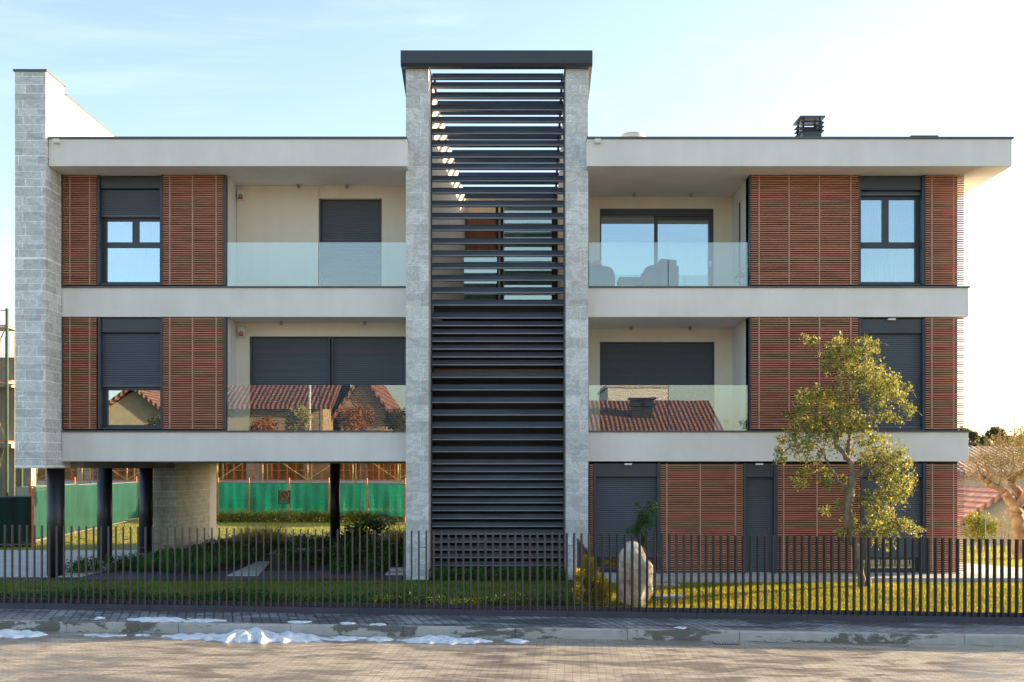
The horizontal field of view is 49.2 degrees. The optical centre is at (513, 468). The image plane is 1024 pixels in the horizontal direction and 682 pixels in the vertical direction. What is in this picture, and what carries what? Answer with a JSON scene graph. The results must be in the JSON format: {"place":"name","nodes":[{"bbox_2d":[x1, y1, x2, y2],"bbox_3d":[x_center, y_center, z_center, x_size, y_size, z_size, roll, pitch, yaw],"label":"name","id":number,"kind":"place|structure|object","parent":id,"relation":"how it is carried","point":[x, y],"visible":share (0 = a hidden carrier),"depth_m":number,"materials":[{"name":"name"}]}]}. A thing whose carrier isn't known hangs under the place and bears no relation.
{"place":"outdoors","nodes":[
{"label":"outdoors","id":0,"kind":"place"},
{"bbox_2d":[0,536,136,549],"bbox_3d":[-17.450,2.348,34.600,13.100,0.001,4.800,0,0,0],"label":"lawn","id":1,"kind":"structure","parent":0,"point":[127,547],"depth_m":33.55,"materials":[{"name":"green plant"}]},
{"bbox_2d":[0,488,33,546],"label":"netting fence","id":2,"kind":"object","parent":1,"relation":"on","point":[16,511],"visible":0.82,"depth_m":33.20,"materials":[{"name":"fabric"}]},
{"bbox_2d":[16,486,46,539],"bbox_3d":[-15.750,1.483,36.750,0.497,1.755,1.500,0,0,0],"label":"site container","id":3,"kind":"object","parent":1,"relation":"on","point":[21,491],"visible":0.07,"depth_m":36.00,"materials":[{"name":"metal"}]},
{"bbox_2d":[28,477,77,541],"bbox_3d":[-14.980,1.335,36.645,0.222,2.050,5.415,0,0,-8],"label":"netting fence","id":4,"kind":"object","parent":1,"relation":"on","point":[40,495],"visible":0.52,"depth_m":35.39,"materials":[{"name":"fabric"}]},
{"bbox_2d":[0,550,143,576],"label":"patio","id":5,"kind":"structure","parent":0,"point":[30,562],"depth_m":27.95,"materials":[{"name":"concrete"}]},
{"bbox_2d":[65,557,91,572],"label":"shrub","id":6,"kind":"object","parent":5,"relation":"on","point":[75,567],"visible":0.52,"depth_m":24.98,"materials":[{"name":"green plant"}]},
{"bbox_2d":[74,556,102,572],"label":"shrub","id":7,"kind":"object","parent":5,"relation":"on","point":[91,565],"visible":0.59,"depth_m":25.16,"materials":[{"name":"green plant"}]},
{"bbox_2d":[88,555,117,571],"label":"shrub","id":8,"kind":"object","parent":5,"relation":"on","point":[110,564],"visible":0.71,"depth_m":25.42,"materials":[{"name":"green plant"}]},
{"bbox_2d":[65,518,405,538],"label":"lawn","id":9,"kind":"structure","parent":0,"point":[295,524],"depth_m":44.30,"materials":[{"name":"green plant"}]},
{"bbox_2d":[0,308,22,497],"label":"scaffold","id":10,"kind":"object","parent":9,"relation":"on","point":[6,328],"visible":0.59,"depth_m":37.17,"materials":[{"name":"grey metal"}]},
{"bbox_2d":[0,357,35,497],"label":"raw wall","id":11,"kind":"structure","parent":9,"relation":"on","point":[14,477],"depth_m":38.90,"materials":[{"name":"concrete"}]},
{"bbox_2d":[3,333,14,356],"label":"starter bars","id":12,"kind":"object","parent":11,"relation":"in","point":[9,345],"visible":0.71,"depth_m":39.09,"materials":[{"name":"white metal"}]},
{"bbox_2d":[76,483,112,532],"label":"netting fence","id":13,"kind":"object","parent":9,"relation":"on","point":[87,506],"visible":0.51,"depth_m":40.61,"materials":[{"name":"fabric"}]},
{"bbox_2d":[112,476,138,524],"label":"netting fence","id":14,"kind":"object","parent":9,"relation":"on","point":[125,501],"visible":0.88,"depth_m":47.19,"materials":[{"name":"fabric"}]},
{"bbox_2d":[216,477,218,512],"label":"netting fence","id":15,"kind":"object","parent":9,"relation":"on","point":[217,494],"visible":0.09,"depth_m":51.88,"materials":[{"name":"metal"}]},
{"bbox_2d":[217,482,250,517],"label":"netting fence","id":16,"kind":"object","parent":9,"relation":"on","point":[232,496],"visible":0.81,"depth_m":51.52,"materials":[{"name":"fabric"}]},
{"bbox_2d":[248,478,290,518],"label":"netting fence","id":17,"kind":"object","parent":9,"relation":"on","point":[262,496],"visible":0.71,"depth_m":50.67,"materials":[{"name":"fabric"}]},
{"bbox_2d":[278,490,290,503],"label":"warning sign","id":18,"kind":"object","parent":17,"relation":"attached to","point":[284,496],"visible":1,"depth_m":50.05,"materials":[{"name":"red metal"}]},
{"bbox_2d":[289,478,329,519],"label":"netting fence","id":19,"kind":"object","parent":9,"relation":"on","point":[306,497],"visible":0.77,"depth_m":49.87,"materials":[{"name":"fabric"}]},
{"bbox_2d":[329,478,367,520],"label":"netting fence","id":20,"kind":"object","parent":9,"relation":"on","point":[353,496],"visible":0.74,"depth_m":49.06,"materials":[{"name":"fabric"}]},
{"bbox_2d":[368,478,404,522],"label":"netting fence","id":21,"kind":"object","parent":9,"relation":"on","point":[388,500],"visible":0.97,"depth_m":48.41,"materials":[{"name":"fabric"}]},
{"bbox_2d":[228,561,269,575],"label":"path","id":22,"kind":"structure","parent":0,"point":[253,569],"depth_m":25.68,"materials":[{"name":"concrete"}]},
{"bbox_2d":[265,548,306,554],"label":"path","id":23,"kind":"structure","parent":0,"point":[273,553],"depth_m":31.23,"materials":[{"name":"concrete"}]},
{"bbox_2d":[0,579,585,609],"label":"lawn","id":24,"kind":"structure","parent":0,"point":[468,597],"depth_m":22.03,"materials":[{"name":"green plant"}]},
{"bbox_2d":[0,584,577,608],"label":"ground cover","id":25,"kind":"object","parent":24,"relation":"on","point":[253,596],"visible":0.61,"depth_m":19.81,"materials":[{"name":"green plant"}]},
{"bbox_2d":[429,595,535,604],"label":"yellow weeds","id":26,"kind":"object","parent":24,"relation":"on","point":[475,602],"visible":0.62,"depth_m":19.51,"materials":[{"name":"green plant"}]},
{"bbox_2d":[0,511,591,610],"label":"garden ground","id":27,"kind":"structure","parent":0,"point":[290,566],"depth_m":26.33,"materials":[{"name":"green plant"}]},
{"bbox_2d":[104,553,129,570],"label":"shrub","id":28,"kind":"object","parent":27,"relation":"on","point":[120,563],"visible":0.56,"depth_m":25.80,"materials":[{"name":"green plant"}]},
{"bbox_2d":[113,545,195,569],"bbox_3d":[-8.848,2.269,27.841,1.234,0.510,4.640,0,0,0],"label":"ground cover","id":29,"kind":"object","parent":27,"relation":"on","point":[149,554],"visible":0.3,"depth_m":27.38,"materials":[{"name":"green plant"}]},
{"bbox_2d":[148,549,172,568],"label":"grass tuft","id":30,"kind":"object","parent":27,"relation":"on","point":[155,563],"visible":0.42,"depth_m":26.14,"materials":[{"name":"green plant"}]},
{"bbox_2d":[171,544,192,563],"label":"shrub","id":31,"kind":"object","parent":27,"relation":"on","point":[179,555],"visible":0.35,"depth_m":27.29,"materials":[{"name":"green plant"}]},
{"bbox_2d":[173,550,195,569],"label":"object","id":32,"kind":"object","parent":27,"relation":"on","point":[185,563],"visible":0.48,"depth_m":25.89,"materials":[{"name":"green plant"}]},
{"bbox_2d":[191,548,213,564],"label":"shrub","id":33,"kind":"object","parent":27,"relation":"on","point":[207,558],"visible":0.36,"depth_m":27.15,"materials":[{"name":"green plant"}]},
{"bbox_2d":[186,553,229,570],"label":"grass tuft","id":34,"kind":"object","parent":27,"relation":"on","point":[216,566],"visible":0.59,"depth_m":25.76,"materials":[{"name":"green plant"}]},
{"bbox_2d":[36,464,405,502],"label":"scaffold","id":35,"kind":"object","parent":27,"relation":"on","point":[223,475],"visible":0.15,"depth_m":57.49,"materials":[{"name":"orange metal"}]},
{"bbox_2d":[205,547,237,566],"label":"grass tuft","id":36,"kind":"object","parent":27,"relation":"on","point":[224,562],"visible":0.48,"depth_m":26.69,"materials":[{"name":"green plant"}]},
{"bbox_2d":[37,464,405,508],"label":"concrete shell","id":37,"kind":"object","parent":27,"relation":"on","point":[246,474],"depth_m":66.00,"materials":[{"name":"beige paint"}]},
{"bbox_2d":[228,544,250,564],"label":"grass tuft","id":38,"kind":"object","parent":27,"relation":"on","point":[237,562],"visible":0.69,"depth_m":27.45,"materials":[{"name":"green plant"}]},
{"bbox_2d":[77,571,405,579],"bbox_3d":[-5.800,2.342,24.550,6.800,0.001,2.100,0,0,0],"label":"gravel bed","id":39,"kind":"object","parent":27,"relation":"on","point":[223,575],"visible":0.6,"depth_m":24.43,"materials":[{"name":"grey gravel"}]},
{"bbox_2d":[114,550,164,571],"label":"grass tuft","id":40,"kind":"object","parent":39,"relation":"on","point":[148,567],"visible":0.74,"depth_m":25.44,"materials":[{"name":"green plant"}]},
{"bbox_2d":[146,555,180,572],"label":"shrub","id":41,"kind":"object","parent":39,"relation":"on","point":[170,567],"visible":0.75,"depth_m":25.13,"materials":[{"name":"green plant"}]},
{"bbox_2d":[177,554,224,573],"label":"shrub","id":42,"kind":"object","parent":39,"relation":"on","point":[200,568],"visible":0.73,"depth_m":24.89,"materials":[{"name":"green plant"}]},
{"bbox_2d":[318,574,357,578],"bbox_3d":[-3.793,2.330,24.110,0.966,0.001,0.980,0,0,0],"label":"mulch bed","id":43,"kind":"object","parent":39,"relation":"on","point":[341,576],"visible":1,"depth_m":24.08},
{"bbox_2d":[386,567,405,574],"bbox_3d":[-2.598,2.300,24.900,0.424,0.120,0.800,0,0,0],"label":"white step","id":44,"kind":"object","parent":39,"relation":"on","point":[394,569],"visible":0.54,"depth_m":24.95,"materials":[{"name":"concrete"}]},
{"bbox_2d":[220,516,282,544],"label":"straw grass","id":45,"kind":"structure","parent":27,"relation":"on","point":[245,535],"depth_m":32.47,"materials":[{"name":"green plant"}]},
{"bbox_2d":[240,520,302,549],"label":"straw grass","id":46,"kind":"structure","parent":27,"relation":"on","point":[267,535],"depth_m":32.44,"materials":[{"name":"green plant"}]},
{"bbox_2d":[154,530,405,563],"bbox_3d":[-5.455,2.231,32.104,7.373,0.625,9.249,0,0,0],"label":"ground cover","id":47,"kind":"object","parent":27,"relation":"on","point":[296,540],"visible":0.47,"depth_m":30.93,"materials":[{"name":"green plant"}]},
{"bbox_2d":[273,544,302,564],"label":"leafy shrub","id":48,"kind":"object","parent":27,"relation":"on","point":[290,557],"visible":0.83,"depth_m":27.38,"materials":[{"name":"green plant"}]},
{"bbox_2d":[216,508,403,521],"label":"hedge","id":49,"kind":"object","parent":27,"relation":"on","point":[309,517],"visible":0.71,"depth_m":48.65,"materials":[{"name":"green plant"}]},
{"bbox_2d":[298,543,328,564],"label":"leafy shrub","id":50,"kind":"object","parent":27,"relation":"on","point":[318,556],"visible":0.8,"depth_m":27.39,"materials":[{"name":"green plant"}]},
{"bbox_2d":[327,555,356,571],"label":"leafy shrub","id":51,"kind":"object","parent":27,"relation":"on","point":[341,567],"visible":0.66,"depth_m":25.39,"materials":[{"name":"green plant"}]},
{"bbox_2d":[333,542,362,564],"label":"leafy shrub","id":52,"kind":"object","parent":27,"relation":"on","point":[348,554],"visible":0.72,"depth_m":27.37,"materials":[{"name":"green plant"}]},
{"bbox_2d":[340,513,394,542],"bbox_3d":[-4.571,1.909,35.001,1.794,1.283,0.994,0,0,0],"label":"mounded shrub","id":53,"kind":"object","parent":27,"relation":"on","point":[371,523],"visible":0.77,"depth_m":34.92,"materials":[{"name":"green plant"}]},
{"bbox_2d":[361,553,391,572],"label":"leafy shrub","id":54,"kind":"object","parent":27,"relation":"on","point":[377,566],"visible":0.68,"depth_m":25.40,"materials":[{"name":"green plant"}]},
{"bbox_2d":[373,545,395,566],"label":"leafy shrub","id":55,"kind":"object","parent":27,"relation":"on","point":[392,554],"visible":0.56,"depth_m":26.89,"materials":[{"name":"green plant"}]},
{"bbox_2d":[370,522,405,545],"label":"straw grass","id":56,"kind":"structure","parent":27,"relation":"on","point":[393,536],"depth_m":32.39,"materials":[{"name":"green plant"}]},
{"bbox_2d":[429,561,568,580],"bbox_3d":[-0.319,2.209,23.528,2.964,0.465,0.840,0,0,0],"label":"hedge","id":57,"kind":"object","parent":27,"relation":"on","point":[496,573],"visible":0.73,"depth_m":23.36,"materials":[{"name":"green plant"}]},
{"bbox_2d":[13,50,1013,579],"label":"apartment building","id":58,"kind":"structure","parent":27,"relation":"on","point":[191,312],"depth_m":24.15,"materials":[{"name":"white paint"}]},
{"bbox_2d":[97,176,161,285],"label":"window","id":59,"kind":"structure","parent":58,"relation":"in","point":[128,208],"depth_m":24.22,"materials":[{"name":"metal"}]},
{"bbox_2d":[98,318,164,429],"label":"window","id":60,"kind":"structure","parent":58,"relation":"in","point":[129,350],"depth_m":24.14,"materials":[{"name":"metal"}]},
{"bbox_2d":[250,337,330,429],"bbox_3d":[-5.001,-1.812,25.100,1.785,2.247,0.180,0,0,0],"label":"balcony door","id":61,"kind":"structure","parent":58,"relation":"in","point":[290,377],"depth_m":25.06,"materials":[{"name":"metal"}]},
{"bbox_2d":[319,199,381,285],"bbox_3d":[-3.646,-4.897,25.100,1.398,2.230,0.180,0,0,0],"label":"balcony door","id":62,"kind":"structure","parent":58,"relation":"in","point":[350,231],"depth_m":25.06,"materials":[{"name":"metal"}]},
{"bbox_2d":[331,337,405,429],"bbox_3d":[-3.132,-1.812,25.100,1.887,2.247,0.180,0,0,0],"label":"balcony door","id":63,"kind":"structure","parent":58,"relation":"in","point":[368,374],"depth_m":25.06,"materials":[{"name":"metal"}]},
{"bbox_2d":[588,261,614,285],"bbox_3d":[1.744,-4.199,25.300,1.020,0.833,0.800,0,0,0],"label":"garden armchair","id":64,"kind":"object","parent":58,"relation":"on","point":[601,275],"visible":0.31,"depth_m":24.90,"materials":[{"name":"wicker"}]},
{"bbox_2d":[593,463,659,573],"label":"window","id":65,"kind":"structure","parent":58,"relation":"in","point":[617,487],"depth_m":24.14,"materials":[{"name":"metal"}]},
{"bbox_2d":[617,277,642,285],"bbox_3d":[2.603,-4.019,25.200,0.526,0.474,0.600,0,0,0],"label":"garden table","id":66,"kind":"object","parent":58,"relation":"on","point":[629,281],"visible":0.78,"depth_m":24.92,"materials":[{"name":"wicker"}]},
{"bbox_2d":[600,209,712,285],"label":"sliding door","id":67,"kind":"structure","parent":58,"relation":"in","point":[631,240],"depth_m":29.04,"materials":[{"name":"glass"}]},
{"bbox_2d":[600,342,713,429],"bbox_3d":[3.322,-1.810,26.100,2.662,2.242,0.180,0,0,0],"label":"balcony door","id":68,"kind":"structure","parent":58,"relation":"in","point":[644,385],"depth_m":26.06,"materials":[{"name":"metal"}]},
{"bbox_2d":[640,259,678,285],"bbox_3d":[3.276,-4.223,25.290,0.778,0.881,0.780,0,0,0],"label":"garden armchair","id":69,"kind":"object","parent":58,"relation":"on","point":[663,272],"visible":0.62,"depth_m":24.90,"materials":[{"name":"wicker"}]},
{"bbox_2d":[735,269,745,285],"bbox_3d":[4.963,-4.066,24.500,0.240,0.564,0.240,0,0,0],"label":"lantern","id":70,"kind":"object","parent":58,"relation":"on","point":[740,274],"visible":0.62,"depth_m":24.41,"materials":[{"name":"white plastic"}]},
{"bbox_2d":[742,463,775,573],"bbox_3d":[5.276,1.102,24.200,0.703,2.410,0.400,0,0,0],"label":"window","id":71,"kind":"structure","parent":58,"relation":"in","point":[759,494],"depth_m":24.14,"materials":[{"name":"metal"}]},
{"bbox_2d":[856,176,924,285],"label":"window","id":72,"kind":"structure","parent":58,"relation":"in","point":[891,210],"depth_m":24.26,"materials":[{"name":"metal"}]},
{"bbox_2d":[857,319,924,429],"bbox_3d":[8.105,-2.012,24.200,1.417,2.390,0.400,0,0,0],"label":"window","id":73,"kind":"structure","parent":58,"relation":"in","point":[904,353],"depth_m":24.14,"materials":[{"name":"metal"}]},
{"bbox_2d":[859,463,925,573],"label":"window","id":74,"kind":"structure","parent":58,"relation":"in","point":[916,512],"depth_m":24.14,"materials":[{"name":"metal"}]},
{"bbox_2d":[576,538,590,600],"bbox_3d":[1.320,1.880,21.375,0.040,0.840,3.850,0,0,0],"label":"divider railing","id":75,"kind":"object","parent":27,"relation":"on","point":[585,549],"visible":0.37,"depth_m":22.42,"materials":[{"name":"grey metal"}]},
{"bbox_2d":[570,554,612,607],"bbox_3d":[1.313,1.997,20.176,0.586,1.076,1.196,0,0,-21],"label":"golden shrub","id":76,"kind":"object","parent":27,"relation":"on","point":[585,585],"visible":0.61,"depth_m":19.84,"materials":[{"name":"yellow plant"}]},
{"bbox_2d":[0,631,1023,681],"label":"road","id":77,"kind":"structure","parent":0,"point":[52,656],"depth_m":15.62,"materials":[{"name":"grey asphalt"}]},
{"bbox_2d":[0,629,47,638],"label":"snow pile","id":78,"kind":"object","parent":77,"relation":"on","point":[10,633],"visible":1,"depth_m":17.21,"materials":[{"name":"white snow"}]},
{"bbox_2d":[84,633,126,636],"bbox_3d":[-6.360,2.596,17.390,0.675,0.034,0.435,0,0,0],"label":"snow pile","id":79,"kind":"object","parent":77,"relation":"on","point":[102,635],"visible":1,"depth_m":17.37,"materials":[{"name":"white snow"}]},
{"bbox_2d":[161,627,357,642],"bbox_3d":[-3.955,2.577,17.412,3.072,0.177,1.110,0,0,0],"label":"snow pile","id":80,"kind":"object","parent":77,"relation":"on","point":[254,634],"visible":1,"depth_m":17.19,"materials":[{"name":"white snow"}]},
{"bbox_2d":[367,636,393,641],"bbox_3d":[-2.078,2.644,17.419,0.411,0.059,0.454,0,0,39],"label":"snow pile","id":81,"kind":"object","parent":77,"relation":"on","point":[378,639],"visible":1,"depth_m":17.31,"materials":[{"name":"white snow"}]},
{"bbox_2d":[398,635,492,644],"bbox_3d":[-1.069,2.647,17.350,1.496,0.099,0.733,0,0,0],"label":"snow pile","id":82,"kind":"object","parent":77,"relation":"on","point":[429,639],"visible":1,"depth_m":17.23,"materials":[{"name":"white snow"}]},
{"bbox_2d":[0,620,1023,645],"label":"kerb","id":83,"kind":"structure","parent":77,"relation":"on","point":[554,633],"depth_m":17.75,"materials":[{"name":"concrete"}]},
{"bbox_2d":[10,609,1021,651],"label":"fallen leaves","id":84,"kind":"object","parent":77,"relation":"on","point":[562,620],"visible":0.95,"depth_m":18.01,"materials":[{"name":"brown plant"}]},
{"bbox_2d":[504,638,529,643],"bbox_3d":[0.052,2.680,17.408,0.334,0.050,0.417,0,0,-40],"label":"snow pile","id":85,"kind":"object","parent":77,"relation":"on","point":[518,641],"visible":1,"depth_m":17.34,"materials":[{"name":"white snow"}]},
{"bbox_2d":[712,641,739,644],"bbox_3d":[3.321,2.746,17.550,0.393,0.034,0.260,0,0,0],"label":"drain grate","id":86,"kind":"object","parent":77,"relation":"on","point":[727,642],"visible":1,"depth_m":17.53,"materials":[{"name":"metal"}]},
{"bbox_2d":[0,609,1023,633],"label":"pavement","id":87,"kind":"structure","parent":0,"point":[583,622],"depth_m":18.58,"materials":[{"name":"grey concrete"}]},
{"bbox_2d":[127,617,226,621],"bbox_3d":[-5.459,2.441,18.115,1.624,0.074,0.602,0,0,0],"label":"snow pile","id":88,"kind":"object","parent":87,"relation":"on","point":[158,619],"visible":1,"depth_m":18.04,"materials":[{"name":"white snow"}]},
{"bbox_2d":[0,525,591,616],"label":"picket fence","id":89,"kind":"object","parent":87,"relation":"on","point":[322,607],"visible":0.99,"depth_m":19.27,"materials":[{"name":"metal"}]},
{"bbox_2d":[592,533,1023,623],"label":"picket fence","id":90,"kind":"object","parent":87,"relation":"on","point":[846,614],"visible":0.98,"depth_m":19.27,"materials":[{"name":"metal"}]},
{"bbox_2d":[0,0,1023,441],"label":"sky","id":91,"kind":"structure","parent":0,"point":[138,67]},
{"bbox_2d":[597,574,1021,582],"bbox_3d":[6.784,2.400,23.410,10.433,0.300,0.980,0,0,0],"label":"apron","id":92,"kind":"object","parent":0,"point":[717,578],"depth_m":22.92,"materials":[{"name":"concrete"}]},
{"bbox_2d":[597,547,1021,612],"bbox_3d":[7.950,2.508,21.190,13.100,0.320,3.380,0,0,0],"label":"lawn","id":93,"kind":"structure","parent":0,"point":[917,604],"depth_m":20.75,"materials":[{"name":"green plant"}]},
{"bbox_2d":[619,541,652,606],"bbox_3d":[2.186,1.918,20.193,0.704,1.243,0.503,0,0,0],"label":"boulder","id":94,"kind":"object","parent":93,"relation":"on","point":[628,576],"visible":0.59,"depth_m":20.00,"materials":[{"name":"grey stone"}]},
{"bbox_2d":[624,500,659,553],"bbox_3d":[2.362,1.463,20.598,0.698,1.774,0.354,0,0,0],"label":"conifer shrub","id":95,"kind":"object","parent":93,"relation":"on","point":[643,519],"visible":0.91,"depth_m":20.57,"materials":[{"name":"green plant"}]},
{"bbox_2d":[656,551,671,604],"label":"dry weeds","id":96,"kind":"object","parent":93,"relation":"on","point":[658,598],"visible":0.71,"depth_m":20.00,"materials":[{"name":"yellow plant"}]},
{"bbox_2d":[656,595,682,598],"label":"stepping slab","id":97,"kind":"structure","parent":93,"relation":"on","point":[673,596],"depth_m":20.73,"materials":[{"name":"concrete"}]},
{"bbox_2d":[771,332,925,586],"bbox_3d":[6.615,-0.118,22.194,3.075,5.241,1.568,0,0,0],"label":"oak tree","id":98,"kind":"object","parent":93,"relation":"on","point":[896,487],"visible":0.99,"depth_m":22.02,"materials":[{"name":"green plant"}]},
{"bbox_2d":[959,563,1021,573],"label":"path","id":99,"kind":"structure","parent":0,"point":[990,569],"depth_m":25.41,"materials":[{"name":"concrete"}]},
{"bbox_2d":[959,545,1021,566],"bbox_3d":[14.950,2.348,29.150,10.100,0.001,9.700,0,0,0],"label":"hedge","id":100,"kind":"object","parent":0,"point":[991,557],"depth_m":29.75,"materials":[{"name":"plant"}]},
{"bbox_2d":[975,510,985,544],"bbox_3d":[12.925,1.643,31.000,0.298,0.963,0.039,0,0,0],"label":"garden stake","id":101,"kind":"object","parent":100,"relation":"on","point":[984,520],"visible":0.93,"depth_m":30.99,"materials":[{"name":"beige wood"}]},
{"bbox_2d":[960,509,1001,551],"bbox_3d":[13.164,1.752,31.513,1.170,1.256,0.924,0,0,18],"label":"green shrub","id":102,"kind":"object","parent":100,"relation":"on","point":[971,529],"visible":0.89,"depth_m":31.43,"materials":[{"name":"green plant"}]},
{"bbox_2d":[963,420,1023,558],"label":"olive tree","id":103,"kind":"object","parent":100,"relation":"on","point":[1015,503],"visible":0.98,"depth_m":28.90,"materials":[{"name":"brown plant"}]},
{"bbox_2d":[996,507,1012,551],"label":"wispy shrub","id":104,"kind":"object","parent":100,"relation":"on","point":[1011,533],"visible":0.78,"depth_m":31.49,"materials":[{"name":"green plant"}]},
{"label":"ground","id":105,"kind":"structure","parent":0,"visible":0},
{"bbox_2d":[957,427,981,442],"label":"tree","id":106,"kind":"object","parent":105,"relation":"on","point":[973,435],"visible":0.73,"depth_m":109.39,"materials":[{"name":"green plant"}]},
{"bbox_2d":[973,434,993,444],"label":"tree","id":107,"kind":"object","parent":105,"relation":"on","point":[983,440],"visible":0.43,"depth_m":111.91,"materials":[{"name":"green plant"}]},
{"bbox_2d":[957,486,1023,544],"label":"garden house","id":108,"kind":"structure","parent":105,"relation":"on","point":[991,502],"depth_m":37.00,"materials":[{"name":"beige paint"}]},
{"bbox_2d":[957,446,1023,491],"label":"neighbour house","id":109,"kind":"structure","parent":105,"relation":"on","point":[968,482],"depth_m":46.00,"materials":[{"name":"beige paint"}]},
{"bbox_2d":[985,426,1007,441],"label":"tree","id":110,"kind":"object","parent":105,"relation":"on","point":[994,430],"visible":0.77,"depth_m":114.47,"materials":[{"name":"green plant"}]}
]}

